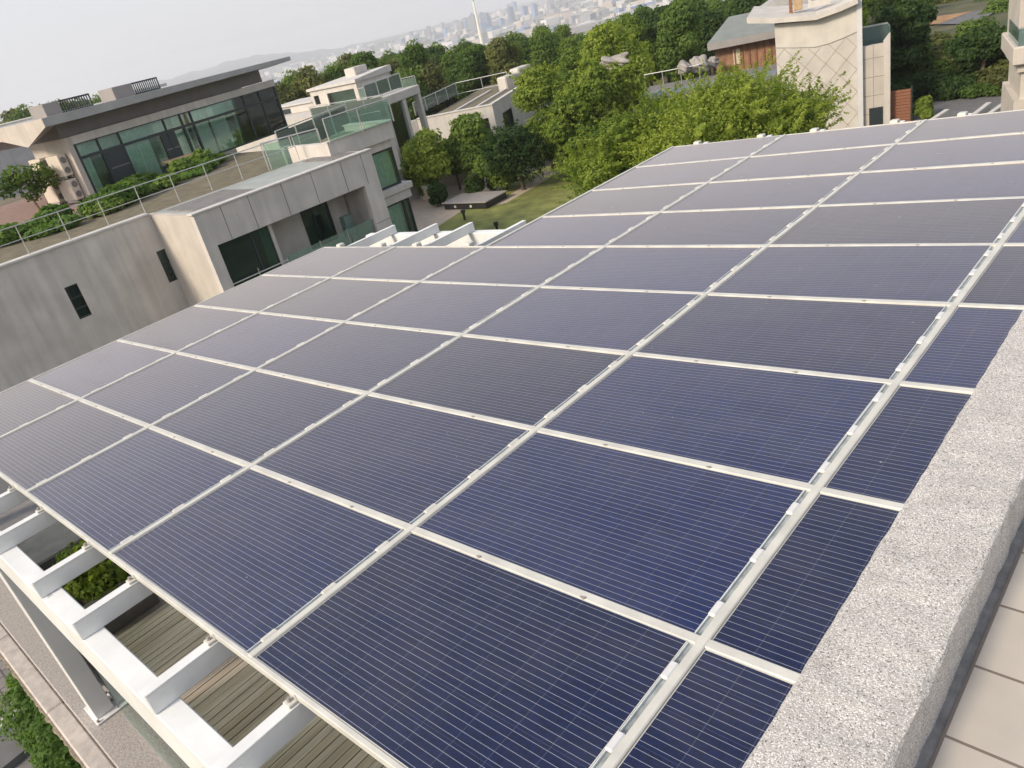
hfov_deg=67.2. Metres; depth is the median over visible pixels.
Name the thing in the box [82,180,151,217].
garden bed
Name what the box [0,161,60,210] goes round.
roof tree
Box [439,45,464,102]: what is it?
woodland tree
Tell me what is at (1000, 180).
solar panel
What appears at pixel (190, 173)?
garden bed
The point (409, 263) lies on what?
solar panel
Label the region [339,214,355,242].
balcony planter
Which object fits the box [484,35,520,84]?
woodland tree
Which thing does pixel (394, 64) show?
woodland tree
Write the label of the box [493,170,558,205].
path strip
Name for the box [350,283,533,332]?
solar panel
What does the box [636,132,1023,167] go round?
cross bar
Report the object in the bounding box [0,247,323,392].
cover rail
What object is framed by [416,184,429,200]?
garden wall
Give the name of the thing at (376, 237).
rafter
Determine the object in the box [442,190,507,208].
skylight slab
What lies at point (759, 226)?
solar panel
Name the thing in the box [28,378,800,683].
cross bar
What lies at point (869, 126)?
edge trim
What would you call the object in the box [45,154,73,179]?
air conditioner
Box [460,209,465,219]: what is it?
path light
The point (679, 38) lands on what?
woodland tree
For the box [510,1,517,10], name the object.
city building
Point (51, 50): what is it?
sky
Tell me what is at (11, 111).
woodland tree
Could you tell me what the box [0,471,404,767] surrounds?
edge trim
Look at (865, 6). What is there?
woodland tree
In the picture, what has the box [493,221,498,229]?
path light
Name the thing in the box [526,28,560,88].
woodland tree
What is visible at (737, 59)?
window
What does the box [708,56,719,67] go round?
boulder
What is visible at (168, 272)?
window
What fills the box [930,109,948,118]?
edging wall
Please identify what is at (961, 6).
ground
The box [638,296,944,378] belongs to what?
solar panel
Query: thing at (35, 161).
air conditioner
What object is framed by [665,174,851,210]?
solar panel
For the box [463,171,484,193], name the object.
garden shrub
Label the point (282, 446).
cover rail
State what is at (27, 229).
garden bed
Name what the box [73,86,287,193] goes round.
window frame
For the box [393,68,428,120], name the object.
woodland tree
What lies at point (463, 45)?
woodland tree
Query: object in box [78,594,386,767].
wooden deck
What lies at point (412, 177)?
garden tree
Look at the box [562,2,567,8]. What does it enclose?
city building
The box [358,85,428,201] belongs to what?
portico
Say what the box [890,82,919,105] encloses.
garden shrub
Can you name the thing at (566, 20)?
city building
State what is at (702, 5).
woodland tree
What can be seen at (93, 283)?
villa
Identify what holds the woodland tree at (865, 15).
on the ground at (961, 6)
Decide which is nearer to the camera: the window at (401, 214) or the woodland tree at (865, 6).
the window at (401, 214)
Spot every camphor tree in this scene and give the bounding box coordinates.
[508,60,568,168]
[539,89,600,183]
[556,57,633,149]
[577,20,655,109]
[608,57,649,120]
[635,39,663,85]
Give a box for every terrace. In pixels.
[633,64,777,112]
[915,518,1023,767]
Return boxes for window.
[64,283,91,318]
[156,249,176,282]
[218,226,279,286]
[283,109,290,114]
[299,202,337,249]
[372,147,401,190]
[387,197,417,231]
[733,48,739,64]
[869,106,882,125]
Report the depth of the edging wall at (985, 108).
37.81 m
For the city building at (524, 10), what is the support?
on the ground at (961, 6)
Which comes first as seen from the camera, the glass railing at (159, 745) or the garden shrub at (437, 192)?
the glass railing at (159, 745)
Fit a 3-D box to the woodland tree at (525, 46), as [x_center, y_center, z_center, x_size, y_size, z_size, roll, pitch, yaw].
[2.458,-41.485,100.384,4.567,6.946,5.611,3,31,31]
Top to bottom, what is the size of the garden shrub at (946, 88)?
1.746 m
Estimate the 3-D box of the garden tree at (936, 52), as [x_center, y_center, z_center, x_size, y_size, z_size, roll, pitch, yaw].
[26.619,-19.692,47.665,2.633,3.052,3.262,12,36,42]
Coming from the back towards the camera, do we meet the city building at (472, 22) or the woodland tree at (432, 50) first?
the city building at (472, 22)
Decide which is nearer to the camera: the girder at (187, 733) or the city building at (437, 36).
the girder at (187, 733)
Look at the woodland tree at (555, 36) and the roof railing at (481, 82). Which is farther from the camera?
the woodland tree at (555, 36)
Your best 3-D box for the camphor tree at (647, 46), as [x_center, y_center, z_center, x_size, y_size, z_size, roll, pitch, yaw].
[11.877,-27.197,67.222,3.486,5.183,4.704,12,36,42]
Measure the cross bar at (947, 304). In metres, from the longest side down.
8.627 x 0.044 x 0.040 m
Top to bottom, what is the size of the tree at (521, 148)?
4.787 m
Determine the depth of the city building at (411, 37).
3010.92 m
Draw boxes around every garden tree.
[399,137,435,189]
[401,127,453,182]
[439,135,461,189]
[446,111,491,183]
[471,138,517,189]
[914,69,948,96]
[916,0,935,4]
[929,39,961,74]
[978,0,1008,14]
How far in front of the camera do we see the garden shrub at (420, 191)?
50.81 m
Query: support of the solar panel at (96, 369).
on the rafter at (376, 237)
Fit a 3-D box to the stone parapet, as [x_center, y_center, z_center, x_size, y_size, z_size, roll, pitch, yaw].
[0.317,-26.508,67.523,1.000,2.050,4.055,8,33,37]
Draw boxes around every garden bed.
[0,203,71,245]
[38,183,136,231]
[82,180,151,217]
[114,172,169,192]
[152,158,219,188]
[166,147,229,173]
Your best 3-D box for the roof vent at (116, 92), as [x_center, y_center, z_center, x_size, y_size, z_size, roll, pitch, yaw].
[-18.122,-13.944,36.550,1.100,0.550,2.560,3,31,31]
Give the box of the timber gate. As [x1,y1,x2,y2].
[890,85,912,121]
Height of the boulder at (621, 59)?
0.866 m
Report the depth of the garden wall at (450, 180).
52.97 m
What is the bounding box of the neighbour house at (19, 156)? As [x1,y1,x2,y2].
[0,116,34,199]
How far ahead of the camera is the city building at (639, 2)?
2126.79 m
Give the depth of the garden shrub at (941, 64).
46.02 m
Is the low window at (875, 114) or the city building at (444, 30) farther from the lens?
the city building at (444, 30)
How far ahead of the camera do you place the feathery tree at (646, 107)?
32.71 m
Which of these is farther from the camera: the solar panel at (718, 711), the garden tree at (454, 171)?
the garden tree at (454, 171)
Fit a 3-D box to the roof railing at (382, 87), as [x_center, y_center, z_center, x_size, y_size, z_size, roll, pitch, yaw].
[-8.484,-19.669,50.906,0.060,0.976,4.083,3,31,30]
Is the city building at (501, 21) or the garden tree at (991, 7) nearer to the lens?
the garden tree at (991, 7)
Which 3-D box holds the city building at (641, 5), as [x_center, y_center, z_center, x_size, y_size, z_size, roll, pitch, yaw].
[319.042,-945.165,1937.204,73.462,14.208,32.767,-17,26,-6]
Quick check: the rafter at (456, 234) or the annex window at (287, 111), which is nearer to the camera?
the rafter at (456, 234)
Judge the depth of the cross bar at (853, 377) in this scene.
5.01 m
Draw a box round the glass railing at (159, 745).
[94,667,189,767]
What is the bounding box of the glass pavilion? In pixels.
[0,56,290,202]
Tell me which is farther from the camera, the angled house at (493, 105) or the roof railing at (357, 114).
the angled house at (493, 105)
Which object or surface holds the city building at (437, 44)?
on the ground at (961, 6)
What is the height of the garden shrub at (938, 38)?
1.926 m
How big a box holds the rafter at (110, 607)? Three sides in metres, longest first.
9.692 x 0.195 x 0.090 m
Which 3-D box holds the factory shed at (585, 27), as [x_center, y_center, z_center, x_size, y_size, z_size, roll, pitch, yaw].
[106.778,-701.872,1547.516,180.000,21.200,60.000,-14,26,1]
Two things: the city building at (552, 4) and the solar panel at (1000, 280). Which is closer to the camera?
the solar panel at (1000, 280)
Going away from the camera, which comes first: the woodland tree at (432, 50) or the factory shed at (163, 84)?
the woodland tree at (432, 50)
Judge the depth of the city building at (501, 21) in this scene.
2987.99 m
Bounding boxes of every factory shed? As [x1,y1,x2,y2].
[133,83,166,92]
[528,19,608,37]
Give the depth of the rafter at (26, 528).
5.28 m
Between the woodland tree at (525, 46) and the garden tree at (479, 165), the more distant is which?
the woodland tree at (525, 46)
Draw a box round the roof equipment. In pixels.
[789,0,830,13]
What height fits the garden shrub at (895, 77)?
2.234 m
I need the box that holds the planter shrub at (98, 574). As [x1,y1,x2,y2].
[52,539,127,601]
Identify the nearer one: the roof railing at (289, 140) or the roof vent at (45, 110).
the roof railing at (289, 140)
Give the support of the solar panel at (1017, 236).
attached to the cover rail at (623, 740)
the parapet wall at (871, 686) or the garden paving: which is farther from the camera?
the garden paving
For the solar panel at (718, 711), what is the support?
on the cross bar at (775, 670)
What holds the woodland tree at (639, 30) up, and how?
on the ground at (961, 6)
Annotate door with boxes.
[104,147,134,181]
[160,131,183,158]
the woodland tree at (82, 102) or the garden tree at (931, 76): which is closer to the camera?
the garden tree at (931, 76)
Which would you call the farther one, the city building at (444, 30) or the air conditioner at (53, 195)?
the city building at (444, 30)
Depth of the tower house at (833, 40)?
41.14 m
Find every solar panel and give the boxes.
[0,381,74,435]
[0,401,143,489]
[29,429,242,549]
[33,341,170,396]
[84,354,250,423]
[114,469,400,650]
[122,306,253,350]
[154,371,359,462]
[181,314,338,367]
[198,276,326,310]
[255,533,687,767]
[257,396,526,522]
[261,323,454,390]
[263,279,413,319]
[267,247,390,276]
[336,247,481,279]
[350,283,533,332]
[374,337,621,425]
[419,432,802,632]
[425,248,597,284]
[468,288,699,350]
[490,214,652,245]
[543,356,885,483]
[545,247,757,291]
[546,184,700,215]
[597,158,743,188]
[611,208,808,244]
[617,649,792,767]
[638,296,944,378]
[640,135,780,165]
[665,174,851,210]
[712,494,898,673]
[713,145,888,180]
[713,245,990,301]
[754,122,917,155]
[773,198,1023,243]
[823,163,1023,203]
[825,386,971,503]
[864,134,1023,170]
[900,110,1023,142]
[904,307,1022,388]
[961,246,1023,304]
[1006,219,1023,242]
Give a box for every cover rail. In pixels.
[0,246,395,438]
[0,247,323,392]
[25,146,673,492]
[108,134,785,553]
[246,119,926,657]
[591,203,1023,767]
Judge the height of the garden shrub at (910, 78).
1.926 m
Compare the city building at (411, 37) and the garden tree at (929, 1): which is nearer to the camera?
the garden tree at (929, 1)
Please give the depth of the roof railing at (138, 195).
25.32 m
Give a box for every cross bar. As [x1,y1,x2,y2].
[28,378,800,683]
[116,339,903,510]
[194,304,974,393]
[262,274,1023,308]
[486,243,1023,247]
[542,196,1023,217]
[592,160,1023,190]
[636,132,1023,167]
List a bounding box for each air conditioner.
[28,157,53,181]
[40,182,65,204]
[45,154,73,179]
[57,178,84,203]
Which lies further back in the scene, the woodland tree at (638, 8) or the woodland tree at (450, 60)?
the woodland tree at (638, 8)
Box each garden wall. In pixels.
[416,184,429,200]
[443,169,469,186]
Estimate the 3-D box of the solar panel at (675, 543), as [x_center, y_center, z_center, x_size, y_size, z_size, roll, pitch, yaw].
[0.410,0.611,3.664,1.590,0.030,0.961,9,34,43]
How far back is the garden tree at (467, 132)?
48.88 m
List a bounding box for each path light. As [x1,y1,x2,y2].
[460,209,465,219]
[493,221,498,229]
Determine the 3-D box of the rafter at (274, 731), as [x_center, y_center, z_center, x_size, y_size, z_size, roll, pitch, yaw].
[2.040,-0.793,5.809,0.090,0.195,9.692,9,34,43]
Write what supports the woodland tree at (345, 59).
on the ground at (961, 6)
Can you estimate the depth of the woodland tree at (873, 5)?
83.61 m
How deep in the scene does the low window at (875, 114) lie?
41.83 m
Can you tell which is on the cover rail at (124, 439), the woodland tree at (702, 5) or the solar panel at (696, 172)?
the solar panel at (696, 172)
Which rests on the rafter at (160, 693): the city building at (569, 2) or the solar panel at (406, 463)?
the solar panel at (406, 463)
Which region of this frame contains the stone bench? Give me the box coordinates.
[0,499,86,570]
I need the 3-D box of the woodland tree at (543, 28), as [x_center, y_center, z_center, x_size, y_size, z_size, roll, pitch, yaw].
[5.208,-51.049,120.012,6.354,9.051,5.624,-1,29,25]
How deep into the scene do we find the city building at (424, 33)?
3687.26 m
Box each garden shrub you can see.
[417,178,425,195]
[426,180,447,206]
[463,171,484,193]
[485,179,496,190]
[890,68,907,85]
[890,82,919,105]
[898,71,928,96]
[912,95,934,119]
[928,74,984,100]
[929,31,952,48]
[930,0,960,4]
[931,58,958,75]
[952,16,999,37]
[957,61,981,75]
[957,70,987,97]
[975,59,1008,90]
[977,52,1006,67]
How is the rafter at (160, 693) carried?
on the girder at (187, 733)
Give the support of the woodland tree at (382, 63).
on the ground at (961, 6)
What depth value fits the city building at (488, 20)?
3185.31 m
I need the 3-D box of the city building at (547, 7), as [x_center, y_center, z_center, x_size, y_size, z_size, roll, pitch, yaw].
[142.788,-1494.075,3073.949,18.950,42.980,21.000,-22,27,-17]
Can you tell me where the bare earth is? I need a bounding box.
[930,11,971,24]
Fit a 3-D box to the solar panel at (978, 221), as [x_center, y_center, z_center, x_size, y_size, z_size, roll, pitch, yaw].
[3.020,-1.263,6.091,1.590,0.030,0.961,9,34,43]
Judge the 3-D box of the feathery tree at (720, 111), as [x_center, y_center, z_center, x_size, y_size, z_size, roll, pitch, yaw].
[8.352,-9.859,32.360,8.898,7.277,9.049,-15,26,-2]
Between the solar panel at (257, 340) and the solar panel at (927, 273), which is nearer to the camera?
the solar panel at (927, 273)
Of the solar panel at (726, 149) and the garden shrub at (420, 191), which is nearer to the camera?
the solar panel at (726, 149)
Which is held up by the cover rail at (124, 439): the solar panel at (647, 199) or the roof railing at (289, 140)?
the solar panel at (647, 199)
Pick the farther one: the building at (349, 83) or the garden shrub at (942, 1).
the garden shrub at (942, 1)
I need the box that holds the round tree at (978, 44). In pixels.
[941,22,1006,68]
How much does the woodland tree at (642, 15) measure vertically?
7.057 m
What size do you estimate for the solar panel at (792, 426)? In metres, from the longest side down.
1.590 x 0.961 x 0.030 m
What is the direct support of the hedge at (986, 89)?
on the ground at (961, 6)
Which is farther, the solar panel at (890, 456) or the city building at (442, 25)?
the city building at (442, 25)
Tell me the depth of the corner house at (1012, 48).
30.80 m
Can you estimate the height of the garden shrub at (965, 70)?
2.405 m
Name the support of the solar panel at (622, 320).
on the rafter at (160, 693)
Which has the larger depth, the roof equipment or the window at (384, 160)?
the roof equipment
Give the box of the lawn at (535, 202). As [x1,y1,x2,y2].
[438,166,624,230]
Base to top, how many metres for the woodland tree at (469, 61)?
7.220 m
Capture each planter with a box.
[63,558,159,633]
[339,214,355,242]
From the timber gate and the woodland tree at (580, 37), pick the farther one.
the woodland tree at (580, 37)
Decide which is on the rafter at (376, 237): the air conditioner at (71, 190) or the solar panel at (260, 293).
the solar panel at (260, 293)
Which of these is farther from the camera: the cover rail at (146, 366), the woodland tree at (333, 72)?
the woodland tree at (333, 72)
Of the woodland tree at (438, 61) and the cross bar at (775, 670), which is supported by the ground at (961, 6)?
the woodland tree at (438, 61)
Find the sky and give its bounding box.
[0,0,536,120]
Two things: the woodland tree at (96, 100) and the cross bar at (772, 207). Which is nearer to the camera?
the cross bar at (772, 207)
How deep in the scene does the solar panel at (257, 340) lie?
7.61 m
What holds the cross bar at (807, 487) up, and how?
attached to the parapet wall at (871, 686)
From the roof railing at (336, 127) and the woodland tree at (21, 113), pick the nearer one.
the roof railing at (336, 127)
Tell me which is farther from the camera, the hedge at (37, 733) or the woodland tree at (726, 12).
the woodland tree at (726, 12)
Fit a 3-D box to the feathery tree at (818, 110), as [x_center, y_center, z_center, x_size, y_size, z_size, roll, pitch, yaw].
[11.445,-9.753,31.798,5.006,6.229,5.036,-9,27,11]
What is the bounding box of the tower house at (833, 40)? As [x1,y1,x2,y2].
[747,0,889,129]
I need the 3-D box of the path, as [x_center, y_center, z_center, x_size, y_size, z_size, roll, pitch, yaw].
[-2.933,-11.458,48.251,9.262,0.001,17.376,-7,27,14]
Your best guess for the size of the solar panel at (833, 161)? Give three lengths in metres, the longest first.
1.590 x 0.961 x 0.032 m
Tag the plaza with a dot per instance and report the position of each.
(955, 107)
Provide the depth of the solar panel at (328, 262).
9.97 m
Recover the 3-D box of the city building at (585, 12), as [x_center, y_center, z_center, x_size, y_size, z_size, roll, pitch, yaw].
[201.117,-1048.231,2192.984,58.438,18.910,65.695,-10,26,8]
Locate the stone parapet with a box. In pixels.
[497,64,530,90]
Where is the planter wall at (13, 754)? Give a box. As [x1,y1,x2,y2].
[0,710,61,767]
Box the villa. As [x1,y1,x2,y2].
[0,119,417,493]
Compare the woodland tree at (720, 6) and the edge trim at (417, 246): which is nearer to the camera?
the edge trim at (417, 246)
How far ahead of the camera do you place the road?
69.36 m
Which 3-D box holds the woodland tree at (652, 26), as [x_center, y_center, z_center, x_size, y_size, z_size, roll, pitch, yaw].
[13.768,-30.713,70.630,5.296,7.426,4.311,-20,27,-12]
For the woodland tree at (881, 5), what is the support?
on the ground at (961, 6)
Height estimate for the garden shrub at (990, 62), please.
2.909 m
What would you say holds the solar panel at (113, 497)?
on the rafter at (68, 569)
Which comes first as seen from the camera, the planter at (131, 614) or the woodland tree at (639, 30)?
the planter at (131, 614)
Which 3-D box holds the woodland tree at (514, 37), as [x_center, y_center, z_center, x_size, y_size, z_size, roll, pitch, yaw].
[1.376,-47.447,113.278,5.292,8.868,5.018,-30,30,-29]
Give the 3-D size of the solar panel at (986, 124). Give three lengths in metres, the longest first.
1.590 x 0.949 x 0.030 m
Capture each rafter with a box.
[0,140,708,553]
[0,220,525,513]
[28,133,771,598]
[68,127,824,640]
[138,119,904,714]
[212,111,971,767]
[336,225,396,246]
[377,223,439,245]
[412,222,474,245]
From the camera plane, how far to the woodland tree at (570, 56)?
67.22 m
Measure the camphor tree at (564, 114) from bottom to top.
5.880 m
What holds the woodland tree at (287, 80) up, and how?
on the ground at (961, 6)
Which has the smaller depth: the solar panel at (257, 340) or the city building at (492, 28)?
the solar panel at (257, 340)
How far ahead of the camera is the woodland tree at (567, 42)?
78.50 m
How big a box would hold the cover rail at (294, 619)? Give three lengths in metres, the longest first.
8.992 x 0.070 x 0.041 m
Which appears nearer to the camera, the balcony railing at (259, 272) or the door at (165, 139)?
the balcony railing at (259, 272)
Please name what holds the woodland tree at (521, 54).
on the ground at (961, 6)
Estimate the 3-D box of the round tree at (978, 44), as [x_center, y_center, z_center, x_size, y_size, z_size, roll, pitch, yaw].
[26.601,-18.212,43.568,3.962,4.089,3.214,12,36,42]
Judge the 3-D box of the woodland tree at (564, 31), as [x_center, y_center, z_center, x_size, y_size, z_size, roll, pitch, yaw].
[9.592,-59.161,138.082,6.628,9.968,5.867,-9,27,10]
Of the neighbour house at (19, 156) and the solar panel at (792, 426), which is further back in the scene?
the neighbour house at (19, 156)
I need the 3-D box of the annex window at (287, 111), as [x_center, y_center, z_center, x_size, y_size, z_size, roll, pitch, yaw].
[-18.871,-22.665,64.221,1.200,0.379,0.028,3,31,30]
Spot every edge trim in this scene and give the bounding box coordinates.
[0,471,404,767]
[324,246,482,247]
[674,109,1023,146]
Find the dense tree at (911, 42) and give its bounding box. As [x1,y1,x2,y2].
[867,0,938,75]
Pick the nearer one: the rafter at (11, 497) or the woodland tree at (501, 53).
the rafter at (11, 497)
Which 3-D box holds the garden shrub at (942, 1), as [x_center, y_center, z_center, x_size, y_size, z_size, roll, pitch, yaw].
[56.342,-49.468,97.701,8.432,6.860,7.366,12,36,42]
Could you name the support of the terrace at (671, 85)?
on the ground at (961, 6)
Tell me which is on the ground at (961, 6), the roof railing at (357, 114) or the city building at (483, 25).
the city building at (483, 25)
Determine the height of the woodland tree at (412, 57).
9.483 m
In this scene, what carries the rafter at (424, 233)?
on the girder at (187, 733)
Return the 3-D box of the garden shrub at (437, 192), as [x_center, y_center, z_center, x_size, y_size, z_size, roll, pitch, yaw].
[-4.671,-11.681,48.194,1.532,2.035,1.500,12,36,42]
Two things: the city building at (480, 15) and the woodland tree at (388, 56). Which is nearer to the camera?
the woodland tree at (388, 56)
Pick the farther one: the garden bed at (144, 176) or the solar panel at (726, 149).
the garden bed at (144, 176)
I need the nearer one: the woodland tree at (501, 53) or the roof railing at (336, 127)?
the roof railing at (336, 127)
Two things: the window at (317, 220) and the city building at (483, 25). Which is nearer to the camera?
the window at (317, 220)
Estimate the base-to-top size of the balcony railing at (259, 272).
1.160 m
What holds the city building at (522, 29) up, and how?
on the ground at (961, 6)
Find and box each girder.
[0,530,232,767]
[366,229,504,246]
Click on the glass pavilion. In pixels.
(101, 144)
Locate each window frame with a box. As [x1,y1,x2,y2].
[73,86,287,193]
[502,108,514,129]
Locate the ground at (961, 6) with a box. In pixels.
[224,0,1008,171]
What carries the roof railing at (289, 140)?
on the villa
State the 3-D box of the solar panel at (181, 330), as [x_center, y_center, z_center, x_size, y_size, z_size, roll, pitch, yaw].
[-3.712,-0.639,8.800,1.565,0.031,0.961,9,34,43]
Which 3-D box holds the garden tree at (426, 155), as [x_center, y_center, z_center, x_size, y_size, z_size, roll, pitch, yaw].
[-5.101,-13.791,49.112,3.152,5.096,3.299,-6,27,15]
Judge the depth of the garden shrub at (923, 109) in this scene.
41.24 m
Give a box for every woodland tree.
[0,107,20,123]
[7,102,32,121]
[46,99,70,110]
[61,101,81,108]
[71,98,92,106]
[89,93,100,104]
[275,81,300,104]
[281,69,297,93]
[288,65,325,99]
[320,60,345,82]
[335,52,355,68]
[348,50,379,69]
[378,59,385,65]
[380,49,397,60]
[384,57,405,76]
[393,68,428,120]
[394,38,440,115]
[418,58,452,114]
[425,45,442,110]
[429,40,450,105]
[431,53,451,106]
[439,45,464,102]
[444,48,488,99]
[453,37,474,50]
[466,43,497,85]
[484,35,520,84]
[505,30,525,44]
[512,43,530,65]
[519,37,531,63]
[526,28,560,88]
[529,25,562,37]
[537,29,560,41]
[551,37,578,78]
[552,38,562,56]
[553,24,578,38]
[555,45,590,90]
[574,32,587,41]
[611,13,658,50]
[612,12,657,48]
[633,4,652,13]
[633,9,650,29]
[644,4,670,82]
[654,0,703,81]
[679,0,708,57]
[691,9,725,74]
[704,0,725,13]
[705,0,722,5]
[723,1,734,20]
[729,0,767,15]
[862,0,876,20]
[862,8,869,26]
[866,0,877,22]
[872,0,898,18]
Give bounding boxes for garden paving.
[0,659,11,718]
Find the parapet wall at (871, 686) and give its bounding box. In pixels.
[742,309,1023,767]
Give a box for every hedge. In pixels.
[0,669,81,767]
[957,82,1001,98]
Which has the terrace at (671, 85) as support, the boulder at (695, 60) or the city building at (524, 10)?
the boulder at (695, 60)
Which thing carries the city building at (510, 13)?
on the ground at (961, 6)
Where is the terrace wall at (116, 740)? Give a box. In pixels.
[0,579,168,767]
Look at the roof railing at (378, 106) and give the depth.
49.90 m
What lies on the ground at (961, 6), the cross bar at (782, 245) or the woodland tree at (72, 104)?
the woodland tree at (72, 104)
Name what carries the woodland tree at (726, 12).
on the ground at (961, 6)
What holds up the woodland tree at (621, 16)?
on the ground at (961, 6)
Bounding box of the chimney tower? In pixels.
[472,0,483,44]
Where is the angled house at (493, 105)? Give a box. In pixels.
[411,84,552,138]
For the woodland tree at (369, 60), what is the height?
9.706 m
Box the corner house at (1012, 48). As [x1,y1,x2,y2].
[1000,0,1023,111]
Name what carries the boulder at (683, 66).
on the terrace at (671, 85)
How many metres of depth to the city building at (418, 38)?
3044.58 m
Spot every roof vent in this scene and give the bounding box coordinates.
[28,93,93,119]
[97,77,160,102]
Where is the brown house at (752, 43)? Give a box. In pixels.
[707,0,812,72]
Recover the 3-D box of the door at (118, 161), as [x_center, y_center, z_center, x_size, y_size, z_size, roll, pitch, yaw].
[-18.238,-10.143,36.057,0.030,1.630,1.113,3,31,31]
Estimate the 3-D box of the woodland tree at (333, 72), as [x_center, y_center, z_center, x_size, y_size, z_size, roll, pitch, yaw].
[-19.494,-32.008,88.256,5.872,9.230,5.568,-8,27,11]
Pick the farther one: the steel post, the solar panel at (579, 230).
the solar panel at (579, 230)
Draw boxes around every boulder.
[600,52,630,70]
[677,60,690,73]
[689,54,709,72]
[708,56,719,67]
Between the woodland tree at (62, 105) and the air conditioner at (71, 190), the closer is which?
the air conditioner at (71, 190)
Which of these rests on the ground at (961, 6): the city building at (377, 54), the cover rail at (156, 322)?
the city building at (377, 54)
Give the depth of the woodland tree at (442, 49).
115.92 m
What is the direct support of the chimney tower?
on the ground at (961, 6)
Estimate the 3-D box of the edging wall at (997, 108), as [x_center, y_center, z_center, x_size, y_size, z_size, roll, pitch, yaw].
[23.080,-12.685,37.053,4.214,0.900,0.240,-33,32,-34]
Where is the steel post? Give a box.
[0,568,120,725]
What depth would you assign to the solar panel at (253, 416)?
5.86 m
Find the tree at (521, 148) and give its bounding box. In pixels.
[474,118,555,190]
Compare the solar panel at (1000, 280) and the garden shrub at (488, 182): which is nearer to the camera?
the solar panel at (1000, 280)
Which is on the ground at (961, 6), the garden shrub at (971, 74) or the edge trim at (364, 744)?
the garden shrub at (971, 74)
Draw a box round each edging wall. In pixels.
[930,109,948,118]
[972,102,991,114]
[988,103,1000,112]
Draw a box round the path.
[410,166,533,230]
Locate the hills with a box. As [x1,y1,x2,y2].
[0,16,479,121]
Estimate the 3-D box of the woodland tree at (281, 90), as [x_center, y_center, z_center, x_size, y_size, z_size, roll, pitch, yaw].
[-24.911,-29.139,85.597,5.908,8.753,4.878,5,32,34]
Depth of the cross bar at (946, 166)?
7.69 m
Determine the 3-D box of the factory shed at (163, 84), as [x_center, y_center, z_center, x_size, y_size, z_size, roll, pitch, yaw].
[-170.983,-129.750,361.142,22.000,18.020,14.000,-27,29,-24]
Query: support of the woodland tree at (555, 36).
on the ground at (961, 6)
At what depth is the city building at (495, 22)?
3328.43 m
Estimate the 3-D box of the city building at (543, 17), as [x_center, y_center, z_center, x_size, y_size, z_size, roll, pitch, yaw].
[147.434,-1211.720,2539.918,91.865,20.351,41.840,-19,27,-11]
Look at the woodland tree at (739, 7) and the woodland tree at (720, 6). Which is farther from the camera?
the woodland tree at (720, 6)
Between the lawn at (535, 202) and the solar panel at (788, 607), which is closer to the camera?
the solar panel at (788, 607)
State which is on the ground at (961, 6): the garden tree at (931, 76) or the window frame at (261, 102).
the garden tree at (931, 76)
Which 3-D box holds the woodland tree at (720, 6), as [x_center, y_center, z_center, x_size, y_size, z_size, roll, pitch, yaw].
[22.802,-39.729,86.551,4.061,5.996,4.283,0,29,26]
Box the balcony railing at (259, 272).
[232,219,375,284]
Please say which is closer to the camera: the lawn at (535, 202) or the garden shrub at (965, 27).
the lawn at (535, 202)
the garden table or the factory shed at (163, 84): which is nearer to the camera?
the garden table
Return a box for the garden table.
[162,152,192,171]
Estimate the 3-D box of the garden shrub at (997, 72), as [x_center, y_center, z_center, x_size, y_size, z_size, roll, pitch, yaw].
[27.070,-16.883,42.826,2.496,2.240,2.607,-9,27,10]
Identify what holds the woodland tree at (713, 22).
on the ground at (961, 6)
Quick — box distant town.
[242,0,671,87]
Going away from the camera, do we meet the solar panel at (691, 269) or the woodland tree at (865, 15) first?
the solar panel at (691, 269)
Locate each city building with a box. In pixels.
[372,51,385,56]
[409,36,415,44]
[414,34,420,44]
[422,30,427,36]
[424,40,450,47]
[427,31,431,40]
[427,33,443,39]
[440,22,444,32]
[442,27,448,36]
[456,22,461,34]
[468,15,477,31]
[479,12,483,22]
[480,22,487,31]
[482,13,487,21]
[485,16,491,27]
[486,25,499,31]
[491,20,498,25]
[498,18,504,24]
[506,6,515,22]
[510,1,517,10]
[517,26,529,32]
[521,6,528,15]
[530,4,538,16]
[541,10,571,19]
[544,3,550,14]
[547,0,554,8]
[561,18,568,24]
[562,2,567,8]
[565,0,575,5]
[572,10,592,15]
[624,1,654,10]
[629,0,644,4]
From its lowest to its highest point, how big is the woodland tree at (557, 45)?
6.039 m
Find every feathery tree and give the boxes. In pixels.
[544,98,661,203]
[612,49,843,176]
[621,80,687,159]
[731,68,850,137]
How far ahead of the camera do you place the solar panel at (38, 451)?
6.37 m
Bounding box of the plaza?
[912,95,1000,120]
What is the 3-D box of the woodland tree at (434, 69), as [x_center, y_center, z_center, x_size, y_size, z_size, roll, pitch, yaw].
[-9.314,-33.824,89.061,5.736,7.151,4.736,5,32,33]
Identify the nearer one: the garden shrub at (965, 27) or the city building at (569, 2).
the garden shrub at (965, 27)
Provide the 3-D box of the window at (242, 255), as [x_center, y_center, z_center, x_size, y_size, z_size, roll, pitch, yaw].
[-8.828,-3.931,25.833,0.910,2.410,2.177,12,36,42]
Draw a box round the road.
[938,10,993,23]
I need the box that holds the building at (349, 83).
[236,64,410,152]
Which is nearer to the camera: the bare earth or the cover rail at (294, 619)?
the cover rail at (294, 619)
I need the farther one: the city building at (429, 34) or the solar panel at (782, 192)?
the city building at (429, 34)
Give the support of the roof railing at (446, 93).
on the angled house at (493, 105)
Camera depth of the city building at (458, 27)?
3260.44 m
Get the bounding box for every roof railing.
[0,135,299,254]
[260,128,321,171]
[274,104,350,154]
[309,95,387,123]
[322,98,394,142]
[331,110,382,122]
[363,73,402,98]
[412,83,457,115]
[455,72,506,93]
[644,64,700,85]
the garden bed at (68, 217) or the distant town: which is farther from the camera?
the distant town

